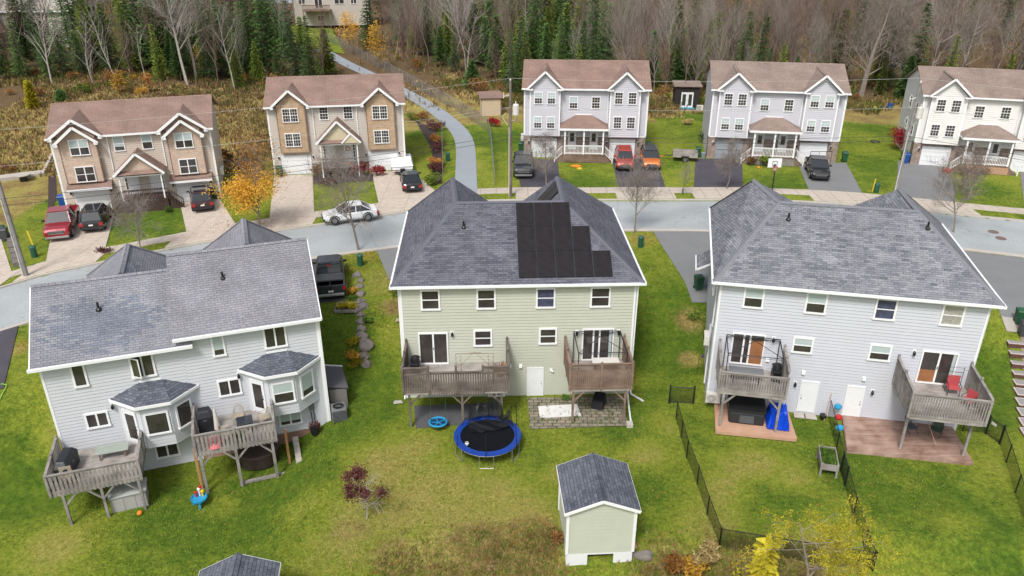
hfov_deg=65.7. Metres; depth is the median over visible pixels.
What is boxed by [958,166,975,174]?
bush
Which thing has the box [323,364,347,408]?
side shed
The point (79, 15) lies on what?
spruce tree
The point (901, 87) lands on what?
conifer tree
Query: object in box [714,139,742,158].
garage door
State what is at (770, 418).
tarped pile
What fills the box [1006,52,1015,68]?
spruce tree
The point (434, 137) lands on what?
bush
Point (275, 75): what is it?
edge bush
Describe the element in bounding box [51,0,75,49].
spruce tree
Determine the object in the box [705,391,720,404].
heat pump
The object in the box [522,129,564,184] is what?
street tree
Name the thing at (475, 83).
edge bush
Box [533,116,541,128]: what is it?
window
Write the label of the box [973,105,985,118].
window
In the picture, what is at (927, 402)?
raised deck
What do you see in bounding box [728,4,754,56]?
bare tree
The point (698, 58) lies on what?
bare tree
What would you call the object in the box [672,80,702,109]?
garden studio
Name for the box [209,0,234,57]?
spruce tree
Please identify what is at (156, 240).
pavement
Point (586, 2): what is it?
spruce tree
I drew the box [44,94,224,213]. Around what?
semi detached house
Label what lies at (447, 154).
utility pedestal
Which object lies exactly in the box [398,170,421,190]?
parked car
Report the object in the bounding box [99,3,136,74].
bare tree
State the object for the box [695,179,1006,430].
duplex house
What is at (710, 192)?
driveway apron
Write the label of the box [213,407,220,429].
patio umbrella
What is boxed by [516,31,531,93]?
spruce tree
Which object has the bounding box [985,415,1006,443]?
yard gate
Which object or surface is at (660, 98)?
edge bush
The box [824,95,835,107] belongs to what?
window
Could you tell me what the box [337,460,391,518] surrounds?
young maple
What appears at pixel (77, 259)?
driveway apron
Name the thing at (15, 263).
edging block
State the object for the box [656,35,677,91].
bare tree
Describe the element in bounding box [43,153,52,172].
bed edging
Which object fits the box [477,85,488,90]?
edge bush
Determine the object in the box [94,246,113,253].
bush
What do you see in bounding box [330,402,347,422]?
air conditioner
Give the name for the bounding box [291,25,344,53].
lawn
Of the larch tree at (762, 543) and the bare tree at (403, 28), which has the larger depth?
the bare tree at (403, 28)
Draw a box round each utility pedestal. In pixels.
[28,245,37,257]
[356,253,362,266]
[445,152,449,161]
[638,235,643,247]
[874,183,880,192]
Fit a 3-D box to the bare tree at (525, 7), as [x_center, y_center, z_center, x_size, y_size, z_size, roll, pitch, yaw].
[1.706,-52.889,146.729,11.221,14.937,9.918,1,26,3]
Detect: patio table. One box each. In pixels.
[95,441,128,460]
[236,414,253,432]
[591,357,619,369]
[729,365,763,384]
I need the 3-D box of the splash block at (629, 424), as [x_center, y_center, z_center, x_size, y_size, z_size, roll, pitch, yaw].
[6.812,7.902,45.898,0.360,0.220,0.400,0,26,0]
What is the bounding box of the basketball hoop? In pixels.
[768,158,781,189]
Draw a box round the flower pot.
[820,413,826,420]
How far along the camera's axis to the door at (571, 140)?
84.31 m
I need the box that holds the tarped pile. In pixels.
[765,402,788,430]
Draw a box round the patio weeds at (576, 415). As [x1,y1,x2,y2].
[534,398,622,424]
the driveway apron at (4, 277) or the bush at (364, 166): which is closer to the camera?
the driveway apron at (4, 277)
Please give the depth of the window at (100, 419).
42.26 m
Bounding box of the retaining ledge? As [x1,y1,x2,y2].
[0,170,44,181]
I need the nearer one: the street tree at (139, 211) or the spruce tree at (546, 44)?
the street tree at (139, 211)
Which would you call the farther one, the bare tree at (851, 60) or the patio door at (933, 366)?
the bare tree at (851, 60)
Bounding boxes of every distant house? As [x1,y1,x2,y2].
[0,0,91,46]
[293,0,371,26]
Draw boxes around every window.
[67,139,90,155]
[69,365,89,388]
[74,166,96,182]
[83,410,111,429]
[112,136,125,151]
[128,355,157,379]
[140,134,153,149]
[154,443,180,459]
[173,132,193,148]
[178,158,198,174]
[210,336,226,357]
[217,378,242,397]
[262,326,287,349]
[278,412,302,426]
[281,108,298,122]
[284,133,301,146]
[314,0,322,4]
[318,107,328,119]
[334,0,343,3]
[343,106,352,118]
[372,105,387,119]
[373,130,389,143]
[420,289,440,310]
[473,329,492,346]
[476,288,495,309]
[488,393,504,396]
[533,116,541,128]
[534,92,542,103]
[535,287,555,308]
[538,328,556,344]
[546,117,554,128]
[547,92,555,104]
[569,97,577,108]
[589,286,610,307]
[591,97,600,108]
[613,117,621,128]
[614,92,623,104]
[626,117,635,128]
[628,92,636,104]
[720,118,729,129]
[723,93,733,105]
[734,118,743,130]
[737,93,747,105]
[742,287,765,309]
[760,99,769,109]
[783,99,794,111]
[791,336,814,354]
[803,292,828,314]
[805,120,816,131]
[809,95,820,107]
[819,120,830,132]
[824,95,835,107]
[867,344,892,362]
[872,299,898,321]
[908,95,912,108]
[929,124,940,136]
[935,99,946,111]
[938,304,966,327]
[943,125,955,137]
[950,100,962,112]
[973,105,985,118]
[999,107,1012,119]
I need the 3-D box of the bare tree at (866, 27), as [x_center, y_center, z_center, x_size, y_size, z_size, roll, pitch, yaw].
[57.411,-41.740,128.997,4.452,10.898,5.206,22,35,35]
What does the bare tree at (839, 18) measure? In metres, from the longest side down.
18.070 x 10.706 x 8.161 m
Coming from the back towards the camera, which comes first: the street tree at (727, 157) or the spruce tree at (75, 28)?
the spruce tree at (75, 28)
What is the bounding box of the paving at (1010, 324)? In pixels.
[1001,316,1018,331]
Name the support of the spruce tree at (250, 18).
on the ground at (982, 518)
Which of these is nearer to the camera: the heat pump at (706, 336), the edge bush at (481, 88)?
the heat pump at (706, 336)
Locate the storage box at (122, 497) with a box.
[108,477,148,513]
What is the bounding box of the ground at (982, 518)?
[0,0,1023,575]
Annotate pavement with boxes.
[11,187,1023,276]
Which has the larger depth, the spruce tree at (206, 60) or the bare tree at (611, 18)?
the bare tree at (611, 18)
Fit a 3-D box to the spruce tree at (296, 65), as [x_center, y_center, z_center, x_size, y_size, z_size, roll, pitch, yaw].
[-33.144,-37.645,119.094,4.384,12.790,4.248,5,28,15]
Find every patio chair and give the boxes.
[57,466,73,486]
[217,426,229,436]
[232,404,244,424]
[257,406,270,422]
[944,375,961,395]
[961,388,978,409]
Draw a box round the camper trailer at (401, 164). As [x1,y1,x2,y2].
[391,153,412,172]
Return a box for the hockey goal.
[810,151,832,162]
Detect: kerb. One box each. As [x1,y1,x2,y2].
[0,199,1023,288]
[0,229,1023,331]
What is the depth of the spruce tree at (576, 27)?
121.39 m
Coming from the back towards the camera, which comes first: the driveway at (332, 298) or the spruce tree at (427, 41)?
the spruce tree at (427, 41)
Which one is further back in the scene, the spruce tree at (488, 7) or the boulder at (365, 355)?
the spruce tree at (488, 7)
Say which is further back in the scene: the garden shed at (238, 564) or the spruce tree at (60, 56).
the spruce tree at (60, 56)
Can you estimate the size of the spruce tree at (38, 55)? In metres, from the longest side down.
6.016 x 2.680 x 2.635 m
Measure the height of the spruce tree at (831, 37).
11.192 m
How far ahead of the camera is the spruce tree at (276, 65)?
115.53 m
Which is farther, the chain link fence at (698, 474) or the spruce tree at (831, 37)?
the spruce tree at (831, 37)
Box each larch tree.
[730,495,904,575]
[744,532,780,575]
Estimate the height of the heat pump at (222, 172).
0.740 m
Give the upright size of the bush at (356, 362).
0.573 m
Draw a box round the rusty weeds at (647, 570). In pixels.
[349,520,842,575]
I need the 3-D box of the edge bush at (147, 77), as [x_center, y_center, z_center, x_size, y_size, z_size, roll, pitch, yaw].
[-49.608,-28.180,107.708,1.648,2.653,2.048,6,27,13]
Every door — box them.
[74,189,111,210]
[128,177,140,193]
[149,175,162,191]
[176,181,209,201]
[281,155,312,174]
[326,145,334,161]
[343,145,352,161]
[368,151,397,169]
[418,332,448,364]
[527,367,543,395]
[532,138,556,156]
[568,131,575,148]
[581,328,613,360]
[589,131,597,149]
[609,139,634,157]
[681,92,687,106]
[686,92,693,106]
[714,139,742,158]
[729,332,765,365]
[754,133,764,151]
[777,134,787,152]
[796,380,819,412]
[797,142,827,161]
[841,385,865,416]
[915,350,959,384]
[919,146,950,166]
[965,140,975,159]
[987,141,1001,160]
[1009,151,1023,171]
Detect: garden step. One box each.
[1006,340,1023,347]
[1008,350,1023,358]
[1010,360,1023,368]
[1011,370,1023,378]
[1012,379,1023,387]
[1012,387,1023,396]
[1013,397,1023,407]
[1015,407,1023,417]
[1017,417,1023,426]
[1018,427,1023,436]
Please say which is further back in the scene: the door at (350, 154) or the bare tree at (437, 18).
the bare tree at (437, 18)
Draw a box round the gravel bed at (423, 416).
[414,403,499,427]
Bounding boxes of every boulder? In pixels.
[352,271,361,277]
[355,284,363,288]
[356,290,365,296]
[356,298,365,302]
[356,312,365,318]
[356,318,364,324]
[356,324,366,331]
[356,331,368,337]
[357,278,364,282]
[358,302,368,309]
[359,337,373,351]
[359,351,369,359]
[361,359,371,367]
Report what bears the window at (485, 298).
in the duplex house at (536, 277)
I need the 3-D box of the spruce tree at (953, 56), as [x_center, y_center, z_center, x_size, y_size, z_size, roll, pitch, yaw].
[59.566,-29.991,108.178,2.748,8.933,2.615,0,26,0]
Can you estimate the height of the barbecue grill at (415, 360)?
1.116 m
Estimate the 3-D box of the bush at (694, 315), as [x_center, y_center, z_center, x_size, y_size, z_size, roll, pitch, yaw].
[12.728,1.907,54.589,1.408,0.714,1.385,0,26,0]
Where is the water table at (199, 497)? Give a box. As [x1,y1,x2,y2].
[190,485,206,509]
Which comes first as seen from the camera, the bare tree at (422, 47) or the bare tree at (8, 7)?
the bare tree at (8, 7)
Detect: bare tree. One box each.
[0,0,26,67]
[0,27,17,76]
[8,0,63,82]
[29,0,59,53]
[45,0,128,25]
[45,13,68,63]
[72,5,105,83]
[77,0,132,75]
[80,31,95,69]
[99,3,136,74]
[125,17,153,78]
[126,0,173,65]
[130,0,233,58]
[133,0,224,84]
[159,0,220,80]
[190,0,228,85]
[201,1,246,86]
[217,5,248,81]
[229,0,251,56]
[232,4,260,46]
[267,0,306,69]
[301,9,335,74]
[378,0,392,42]
[382,21,398,61]
[383,0,395,40]
[388,0,418,51]
[388,1,408,51]
[388,15,412,69]
[393,0,422,66]
[393,0,434,61]
[397,0,429,67]
[402,0,439,58]
[409,3,428,58]
[413,5,425,52]
[418,0,437,43]
[420,0,453,44]
[421,0,469,71]
[443,0,475,58]
[446,0,465,48]
[447,7,496,65]
[448,0,461,50]
[448,3,472,58]
[451,0,472,37]
[455,0,490,64]
[464,31,484,60]
[477,0,541,87]
[483,8,501,47]
[485,35,504,82]
[486,0,500,14]
[493,0,520,59]
[502,0,547,29]
[564,19,598,59]
[565,0,612,53]
[589,0,651,59]
[591,0,654,59]
[597,0,621,47]
[607,16,622,58]
[615,0,648,59]
[615,1,645,57]
[623,0,662,83]
[625,0,661,56]
[632,0,657,59]
[639,4,671,93]
[642,0,687,73]
[644,9,662,41]
[651,0,687,47]
[651,0,704,87]
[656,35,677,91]
[657,0,681,68]
[671,0,748,40]
[672,0,695,59]
[672,0,714,82]
[682,0,738,79]
[683,21,719,81]
[691,0,746,64]
[693,0,724,58]
[696,13,716,63]
[701,3,730,50]
[701,47,721,81]
[709,0,740,35]
[709,0,750,60]
[709,36,736,60]
[726,0,749,42]
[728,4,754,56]
[733,0,801,59]
[734,29,756,60]
[742,0,784,44]
[743,37,760,60]
[744,0,763,36]
[761,0,811,59]
[765,0,806,57]
[766,35,777,61]
[768,0,794,61]
[771,0,802,53]
[775,0,836,61]
[778,28,808,61]
[785,0,820,58]
[786,11,843,62]
[789,0,813,59]
[805,0,837,62]
[805,16,839,62]
[807,0,854,62]
[808,0,856,60]
[815,0,862,62]
[821,19,860,67]
[833,0,855,41]
[833,0,931,96]
[837,0,881,76]
[841,0,870,31]
[841,0,871,58]
[845,0,896,92]
[846,38,861,80]
[858,0,879,62]
[861,3,881,68]
[865,1,902,51]
[872,0,941,94]
[901,3,923,70]
[907,0,940,55]
[912,0,983,66]
[918,1,942,29]
[919,0,1023,66]
[920,0,951,63]
[922,1,943,50]
[924,0,962,58]
[926,3,959,63]
[927,0,996,66]
[929,0,1011,66]
[932,2,1006,53]
[937,51,957,66]
[944,9,985,66]
[946,0,978,46]
[967,0,995,45]
[967,0,1007,58]
[977,20,1019,68]
[986,5,1023,68]
[987,0,1017,42]
[993,29,1006,58]
[996,0,1023,68]
[1007,1,1023,69]
[1012,0,1023,61]
[1016,29,1023,69]
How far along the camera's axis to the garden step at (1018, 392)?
49.01 m
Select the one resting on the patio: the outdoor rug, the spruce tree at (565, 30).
the outdoor rug
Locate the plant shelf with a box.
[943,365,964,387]
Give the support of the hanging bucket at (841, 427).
hanging from the chain link fence at (846, 485)
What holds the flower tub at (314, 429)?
on the ground at (982, 518)
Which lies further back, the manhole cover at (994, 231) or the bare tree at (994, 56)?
the bare tree at (994, 56)
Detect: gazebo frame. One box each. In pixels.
[572,330,627,375]
[722,334,784,389]
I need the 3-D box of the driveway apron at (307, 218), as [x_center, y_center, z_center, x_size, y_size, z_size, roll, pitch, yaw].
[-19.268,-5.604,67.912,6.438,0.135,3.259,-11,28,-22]
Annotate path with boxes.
[315,49,476,192]
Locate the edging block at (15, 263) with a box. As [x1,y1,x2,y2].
[12,260,19,267]
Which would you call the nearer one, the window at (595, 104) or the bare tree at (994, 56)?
the window at (595, 104)
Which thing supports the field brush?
on the ground at (982, 518)
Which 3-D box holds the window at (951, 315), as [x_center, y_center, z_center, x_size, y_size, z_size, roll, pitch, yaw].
[23.705,1.473,42.642,1.190,1.310,0.130,5,26,11]
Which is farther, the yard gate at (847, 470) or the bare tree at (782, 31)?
the bare tree at (782, 31)
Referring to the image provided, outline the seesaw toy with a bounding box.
[873,103,892,108]
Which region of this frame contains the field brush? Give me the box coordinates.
[0,78,683,176]
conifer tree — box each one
[22,78,41,108]
[54,86,68,102]
[84,4,110,63]
[314,28,339,74]
[461,57,481,86]
[507,8,530,79]
[553,3,575,58]
[668,31,688,82]
[892,55,916,98]
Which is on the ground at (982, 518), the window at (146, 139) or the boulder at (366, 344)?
the boulder at (366, 344)
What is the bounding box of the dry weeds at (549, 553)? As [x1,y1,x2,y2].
[351,512,819,575]
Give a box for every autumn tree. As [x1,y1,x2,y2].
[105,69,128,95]
[189,43,208,72]
[334,9,360,53]
[361,20,390,68]
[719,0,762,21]
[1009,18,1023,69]
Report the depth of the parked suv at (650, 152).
81.47 m
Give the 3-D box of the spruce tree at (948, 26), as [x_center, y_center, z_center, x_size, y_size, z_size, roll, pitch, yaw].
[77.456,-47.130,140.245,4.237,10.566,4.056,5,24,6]
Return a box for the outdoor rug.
[538,404,580,417]
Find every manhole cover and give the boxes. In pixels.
[988,230,998,233]
[995,236,1006,239]
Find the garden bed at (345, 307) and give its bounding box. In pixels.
[334,300,358,312]
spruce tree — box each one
[0,44,10,69]
[0,51,9,79]
[4,1,32,50]
[7,20,31,77]
[8,0,36,60]
[15,0,34,40]
[22,0,58,62]
[33,34,50,73]
[35,25,58,76]
[45,8,75,75]
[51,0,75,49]
[55,0,94,62]
[68,7,83,59]
[68,22,92,75]
[72,0,104,68]
[76,0,99,44]
[83,0,100,30]
[94,3,121,61]
[97,11,119,73]
[110,0,126,49]
[114,0,145,71]
[117,0,148,67]
[127,0,151,61]
[135,0,168,68]
[143,0,180,63]
[148,24,169,77]
[158,6,183,64]
[161,0,177,31]
[163,26,184,70]
[169,36,187,79]
[173,11,189,57]
[177,21,196,73]
[182,0,193,40]
[185,18,206,65]
[189,0,215,46]
[193,0,219,77]
[194,2,223,71]
[200,0,215,53]
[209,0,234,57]
[210,0,231,71]
[213,0,229,31]
[218,0,234,28]
[218,4,244,76]
[220,0,235,31]
[224,0,240,51]
[227,31,246,88]
[232,0,255,73]
[236,0,262,74]
[237,0,260,56]
[242,0,259,38]
[248,0,284,76]
[249,41,265,79]
[254,0,264,26]
[256,0,280,58]
[270,0,281,50]
[271,48,283,76]
[277,9,295,61]
[278,0,296,56]
[281,0,306,75]
[291,16,311,65]
[299,15,322,75]
[358,0,377,46]
[389,0,413,41]
[390,0,403,25]
[406,10,423,53]
[417,0,436,54]
[421,0,434,44]
[430,0,443,42]
[430,26,448,65]
[435,10,458,61]
[439,0,452,23]
[446,30,462,71]
[451,8,464,44]
[462,0,477,36]
[464,1,486,58]
[476,0,489,63]
[476,16,493,66]
[481,0,501,28]
[483,0,499,43]
[483,13,506,78]
[489,0,507,73]
[497,28,513,79]
[500,0,522,72]
[503,33,519,93]
[505,19,530,84]
[514,0,526,39]
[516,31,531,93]
[521,15,539,58]
[523,0,529,27]
[524,0,542,58]
[524,0,545,54]
[538,0,558,36]
[538,21,553,58]
[539,0,553,26]
[540,6,556,43]
[550,0,564,34]
[551,0,576,53]
[552,0,574,32]
[553,16,569,59]
[557,9,572,59]
[558,18,574,59]
[572,7,589,57]
[573,0,590,32]
[574,19,590,59]
[575,43,582,59]
[580,1,590,48]
[582,0,608,59]
[586,21,602,59]
[587,0,604,50]
[597,1,614,59]
[600,1,618,59]
[605,2,619,43]
[621,0,645,41]
[645,28,662,80]
[661,2,688,78]
[663,0,687,48]
[672,0,703,79]
[690,0,709,50]
[698,9,724,84]
[700,18,713,77]
[722,0,741,60]
[732,11,756,60]
[737,22,754,60]
[753,17,771,61]
[755,0,773,31]
[757,49,763,61]
[768,49,773,61]
[779,43,787,61]
[808,0,830,50]
[812,2,840,62]
[821,8,854,73]
[846,0,875,44]
[850,0,880,54]
[868,32,887,81]
[873,53,889,95]
[874,6,912,79]
[874,26,897,89]
[896,2,932,85]
[932,0,958,50]
[944,35,960,66]
[959,0,983,46]
[990,0,1022,43]
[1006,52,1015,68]
[1012,13,1023,42]
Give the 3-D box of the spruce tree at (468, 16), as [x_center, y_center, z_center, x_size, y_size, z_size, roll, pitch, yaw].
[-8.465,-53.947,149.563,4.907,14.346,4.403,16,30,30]
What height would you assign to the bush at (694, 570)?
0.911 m
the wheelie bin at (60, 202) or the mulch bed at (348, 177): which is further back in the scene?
the mulch bed at (348, 177)
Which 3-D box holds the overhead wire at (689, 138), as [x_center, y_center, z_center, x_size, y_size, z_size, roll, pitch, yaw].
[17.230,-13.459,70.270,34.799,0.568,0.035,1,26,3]
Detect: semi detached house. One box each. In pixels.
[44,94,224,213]
[263,73,405,177]
[522,59,651,162]
[702,60,851,166]
[896,66,1023,175]
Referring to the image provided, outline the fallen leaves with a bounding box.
[14,212,899,565]
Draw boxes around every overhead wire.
[2,78,508,129]
[4,135,506,198]
[8,107,507,165]
[12,139,508,204]
[514,78,912,81]
[516,139,884,142]
[523,107,889,110]
[527,135,904,138]
[909,136,1023,155]
[910,141,1019,159]
[920,108,1021,120]
[923,78,1023,89]
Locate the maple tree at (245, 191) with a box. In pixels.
[201,127,290,224]
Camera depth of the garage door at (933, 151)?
82.18 m
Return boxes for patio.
[528,395,626,428]
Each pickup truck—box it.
[41,205,79,239]
[312,254,346,297]
[512,151,535,175]
[804,155,831,179]
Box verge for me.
[0,193,1023,285]
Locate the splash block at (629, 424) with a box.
[626,421,632,427]
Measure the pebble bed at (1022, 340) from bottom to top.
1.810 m
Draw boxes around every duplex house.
[26,218,330,470]
[389,176,646,401]
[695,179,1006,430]
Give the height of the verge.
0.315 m
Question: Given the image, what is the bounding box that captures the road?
[0,201,1023,328]
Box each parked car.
[321,200,378,224]
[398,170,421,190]
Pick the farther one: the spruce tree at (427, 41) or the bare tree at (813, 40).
the spruce tree at (427, 41)
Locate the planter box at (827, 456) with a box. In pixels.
[816,445,838,478]
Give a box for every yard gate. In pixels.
[668,385,695,403]
[840,451,849,486]
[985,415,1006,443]
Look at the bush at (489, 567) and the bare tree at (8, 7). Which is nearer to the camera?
the bush at (489, 567)
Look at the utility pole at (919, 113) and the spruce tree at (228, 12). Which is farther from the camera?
the spruce tree at (228, 12)
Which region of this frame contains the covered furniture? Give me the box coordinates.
[591,391,605,410]
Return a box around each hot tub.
[237,441,278,469]
[727,394,766,425]
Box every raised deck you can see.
[43,430,146,525]
[191,391,278,493]
[400,337,509,426]
[563,334,634,422]
[716,338,790,432]
[892,354,993,455]
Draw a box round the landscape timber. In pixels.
[243,472,284,483]
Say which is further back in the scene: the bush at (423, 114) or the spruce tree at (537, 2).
the spruce tree at (537, 2)
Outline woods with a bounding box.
[126,0,1023,34]
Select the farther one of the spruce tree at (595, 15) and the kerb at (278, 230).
the spruce tree at (595, 15)
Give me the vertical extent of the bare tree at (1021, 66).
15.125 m
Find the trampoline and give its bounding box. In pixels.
[454,396,520,468]
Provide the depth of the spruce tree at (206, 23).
123.96 m
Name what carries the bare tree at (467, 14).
on the ground at (982, 518)
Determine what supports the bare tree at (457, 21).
on the ground at (982, 518)
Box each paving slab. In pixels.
[393,400,402,403]
[793,411,804,418]
[805,413,816,419]
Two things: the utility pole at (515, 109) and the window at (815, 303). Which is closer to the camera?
the window at (815, 303)
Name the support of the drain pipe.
on the ground at (982, 518)
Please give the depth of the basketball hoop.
72.69 m
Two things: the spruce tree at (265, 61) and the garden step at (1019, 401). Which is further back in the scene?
the spruce tree at (265, 61)
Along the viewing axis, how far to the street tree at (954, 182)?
64.67 m
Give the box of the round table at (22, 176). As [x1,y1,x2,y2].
[13,172,30,181]
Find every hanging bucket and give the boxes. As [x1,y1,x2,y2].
[834,404,841,409]
[835,414,841,419]
[836,425,843,430]
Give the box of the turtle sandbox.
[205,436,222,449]
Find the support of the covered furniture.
on the patio
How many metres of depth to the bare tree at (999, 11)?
144.72 m
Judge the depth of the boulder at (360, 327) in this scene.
52.03 m
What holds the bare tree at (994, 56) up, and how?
on the ground at (982, 518)
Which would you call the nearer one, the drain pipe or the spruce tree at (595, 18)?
the drain pipe
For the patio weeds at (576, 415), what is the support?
on the patio
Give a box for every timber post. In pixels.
[193,449,203,488]
[283,429,290,463]
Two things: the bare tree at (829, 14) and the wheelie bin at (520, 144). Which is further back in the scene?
the bare tree at (829, 14)
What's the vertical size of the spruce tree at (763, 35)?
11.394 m
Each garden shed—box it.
[198,552,280,575]
[478,91,502,115]
[556,452,641,565]
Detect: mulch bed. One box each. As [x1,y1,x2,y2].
[48,166,56,207]
[313,174,372,182]
[415,120,440,149]
[432,150,441,182]
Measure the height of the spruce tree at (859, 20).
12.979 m
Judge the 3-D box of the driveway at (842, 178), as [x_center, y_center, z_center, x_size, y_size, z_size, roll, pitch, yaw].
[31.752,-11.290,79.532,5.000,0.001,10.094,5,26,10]
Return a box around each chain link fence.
[328,34,486,130]
[442,127,442,171]
[488,118,494,185]
[675,401,720,543]
[719,527,877,571]
[828,400,876,569]
[962,425,984,432]
[998,427,1023,519]
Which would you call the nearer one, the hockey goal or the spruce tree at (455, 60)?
the hockey goal
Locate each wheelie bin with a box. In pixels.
[0,227,8,240]
[56,194,64,205]
[210,187,215,199]
[275,165,282,176]
[518,141,523,150]
[693,274,704,289]
[696,146,701,156]
[841,151,848,161]
[904,152,910,162]
[1013,307,1023,323]
[1017,319,1023,335]
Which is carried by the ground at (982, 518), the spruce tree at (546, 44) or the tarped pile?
the spruce tree at (546, 44)
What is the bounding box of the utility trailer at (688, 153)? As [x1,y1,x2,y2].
[664,149,697,162]
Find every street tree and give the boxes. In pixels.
[99,185,162,246]
[299,137,386,249]
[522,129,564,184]
[613,155,670,232]
[673,160,696,193]
[713,136,748,188]
[921,150,988,231]
[953,140,998,199]
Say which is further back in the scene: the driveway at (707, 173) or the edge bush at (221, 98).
the edge bush at (221, 98)
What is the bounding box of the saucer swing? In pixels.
[428,395,447,427]
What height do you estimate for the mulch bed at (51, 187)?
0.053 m
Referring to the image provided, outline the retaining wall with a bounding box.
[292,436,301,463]
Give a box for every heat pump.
[220,166,224,175]
[696,105,702,109]
[703,330,709,346]
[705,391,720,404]
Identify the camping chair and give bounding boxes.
[905,415,919,434]
[928,422,943,437]
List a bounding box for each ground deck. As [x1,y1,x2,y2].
[714,402,796,441]
[842,415,972,465]
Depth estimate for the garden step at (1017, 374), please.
50.25 m
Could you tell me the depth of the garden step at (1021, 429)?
45.45 m
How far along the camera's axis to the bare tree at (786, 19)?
121.29 m
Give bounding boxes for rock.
[632,549,652,560]
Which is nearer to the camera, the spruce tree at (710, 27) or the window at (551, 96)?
the window at (551, 96)
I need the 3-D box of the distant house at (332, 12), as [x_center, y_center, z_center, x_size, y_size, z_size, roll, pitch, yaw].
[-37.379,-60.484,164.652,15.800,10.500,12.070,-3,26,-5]
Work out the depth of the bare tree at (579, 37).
109.21 m
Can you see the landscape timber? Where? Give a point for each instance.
(260, 478)
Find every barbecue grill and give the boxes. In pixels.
[53,447,79,482]
[197,406,214,432]
[410,355,420,373]
[770,362,782,382]
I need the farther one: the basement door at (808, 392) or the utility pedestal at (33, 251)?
the utility pedestal at (33, 251)
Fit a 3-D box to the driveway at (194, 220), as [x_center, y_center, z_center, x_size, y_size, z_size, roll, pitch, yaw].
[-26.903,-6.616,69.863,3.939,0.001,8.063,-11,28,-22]
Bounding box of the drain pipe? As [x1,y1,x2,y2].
[627,393,631,420]
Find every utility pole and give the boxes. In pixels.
[0,181,28,275]
[502,78,518,196]
[894,80,923,190]
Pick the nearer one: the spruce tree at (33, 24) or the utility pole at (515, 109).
the utility pole at (515, 109)
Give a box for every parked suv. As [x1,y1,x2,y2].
[78,203,112,230]
[186,185,214,210]
[613,145,635,169]
[639,144,661,168]
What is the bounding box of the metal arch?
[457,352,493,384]
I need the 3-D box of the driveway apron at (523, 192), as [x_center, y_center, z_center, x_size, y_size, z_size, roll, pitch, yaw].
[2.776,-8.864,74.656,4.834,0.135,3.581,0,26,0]
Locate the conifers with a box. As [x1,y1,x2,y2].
[92,0,1018,31]
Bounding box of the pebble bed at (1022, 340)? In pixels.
[1020,336,1023,371]
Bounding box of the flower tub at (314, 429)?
[308,420,320,435]
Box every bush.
[0,162,15,172]
[4,89,16,94]
[25,68,40,75]
[34,87,47,95]
[64,71,80,78]
[76,83,92,93]
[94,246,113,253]
[96,69,116,81]
[134,86,148,94]
[139,72,151,89]
[141,80,155,90]
[143,84,158,90]
[165,206,172,211]
[214,95,230,102]
[221,148,236,164]
[237,160,251,172]
[258,72,280,83]
[311,162,325,174]
[317,177,342,185]
[344,349,359,359]
[345,335,359,345]
[346,286,357,293]
[346,295,358,301]
[347,356,363,367]
[350,161,369,174]
[362,316,373,322]
[368,164,385,175]
[388,290,397,295]
[404,112,418,119]
[411,57,421,70]
[412,110,428,119]
[423,172,443,184]
[425,119,445,130]
[427,139,446,152]
[427,157,443,164]
[427,161,445,171]
[429,132,443,142]
[466,76,485,91]
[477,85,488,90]
[486,561,496,570]
[487,117,500,126]
[496,83,504,90]
[549,529,563,543]
[560,394,569,400]
[650,84,672,95]
[651,95,667,101]
[660,550,686,573]
[681,555,709,575]
[682,118,693,124]
[686,309,706,321]
[692,538,721,566]
[698,131,703,140]
[744,155,758,164]
[759,153,772,165]
[852,93,860,98]
[888,126,905,147]
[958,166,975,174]
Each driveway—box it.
[0,239,10,273]
[0,326,17,388]
[46,211,114,260]
[181,199,234,231]
[270,174,313,217]
[311,259,344,302]
[372,171,434,202]
[377,247,397,278]
[518,159,559,186]
[612,159,664,186]
[653,231,709,301]
[694,159,742,186]
[799,163,861,192]
[898,161,955,201]
[964,251,1023,317]
[1020,172,1023,197]
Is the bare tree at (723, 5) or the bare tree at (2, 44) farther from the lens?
the bare tree at (723, 5)
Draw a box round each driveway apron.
[0,269,20,284]
[10,246,112,285]
[165,223,235,248]
[261,211,318,231]
[374,195,427,217]
[516,187,541,198]
[613,187,675,197]
[689,187,740,197]
[803,189,872,203]
[913,198,981,217]
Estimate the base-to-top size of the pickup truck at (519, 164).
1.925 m
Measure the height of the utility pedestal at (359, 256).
0.930 m
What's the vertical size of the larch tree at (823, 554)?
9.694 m
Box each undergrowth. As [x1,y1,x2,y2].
[0,27,1022,131]

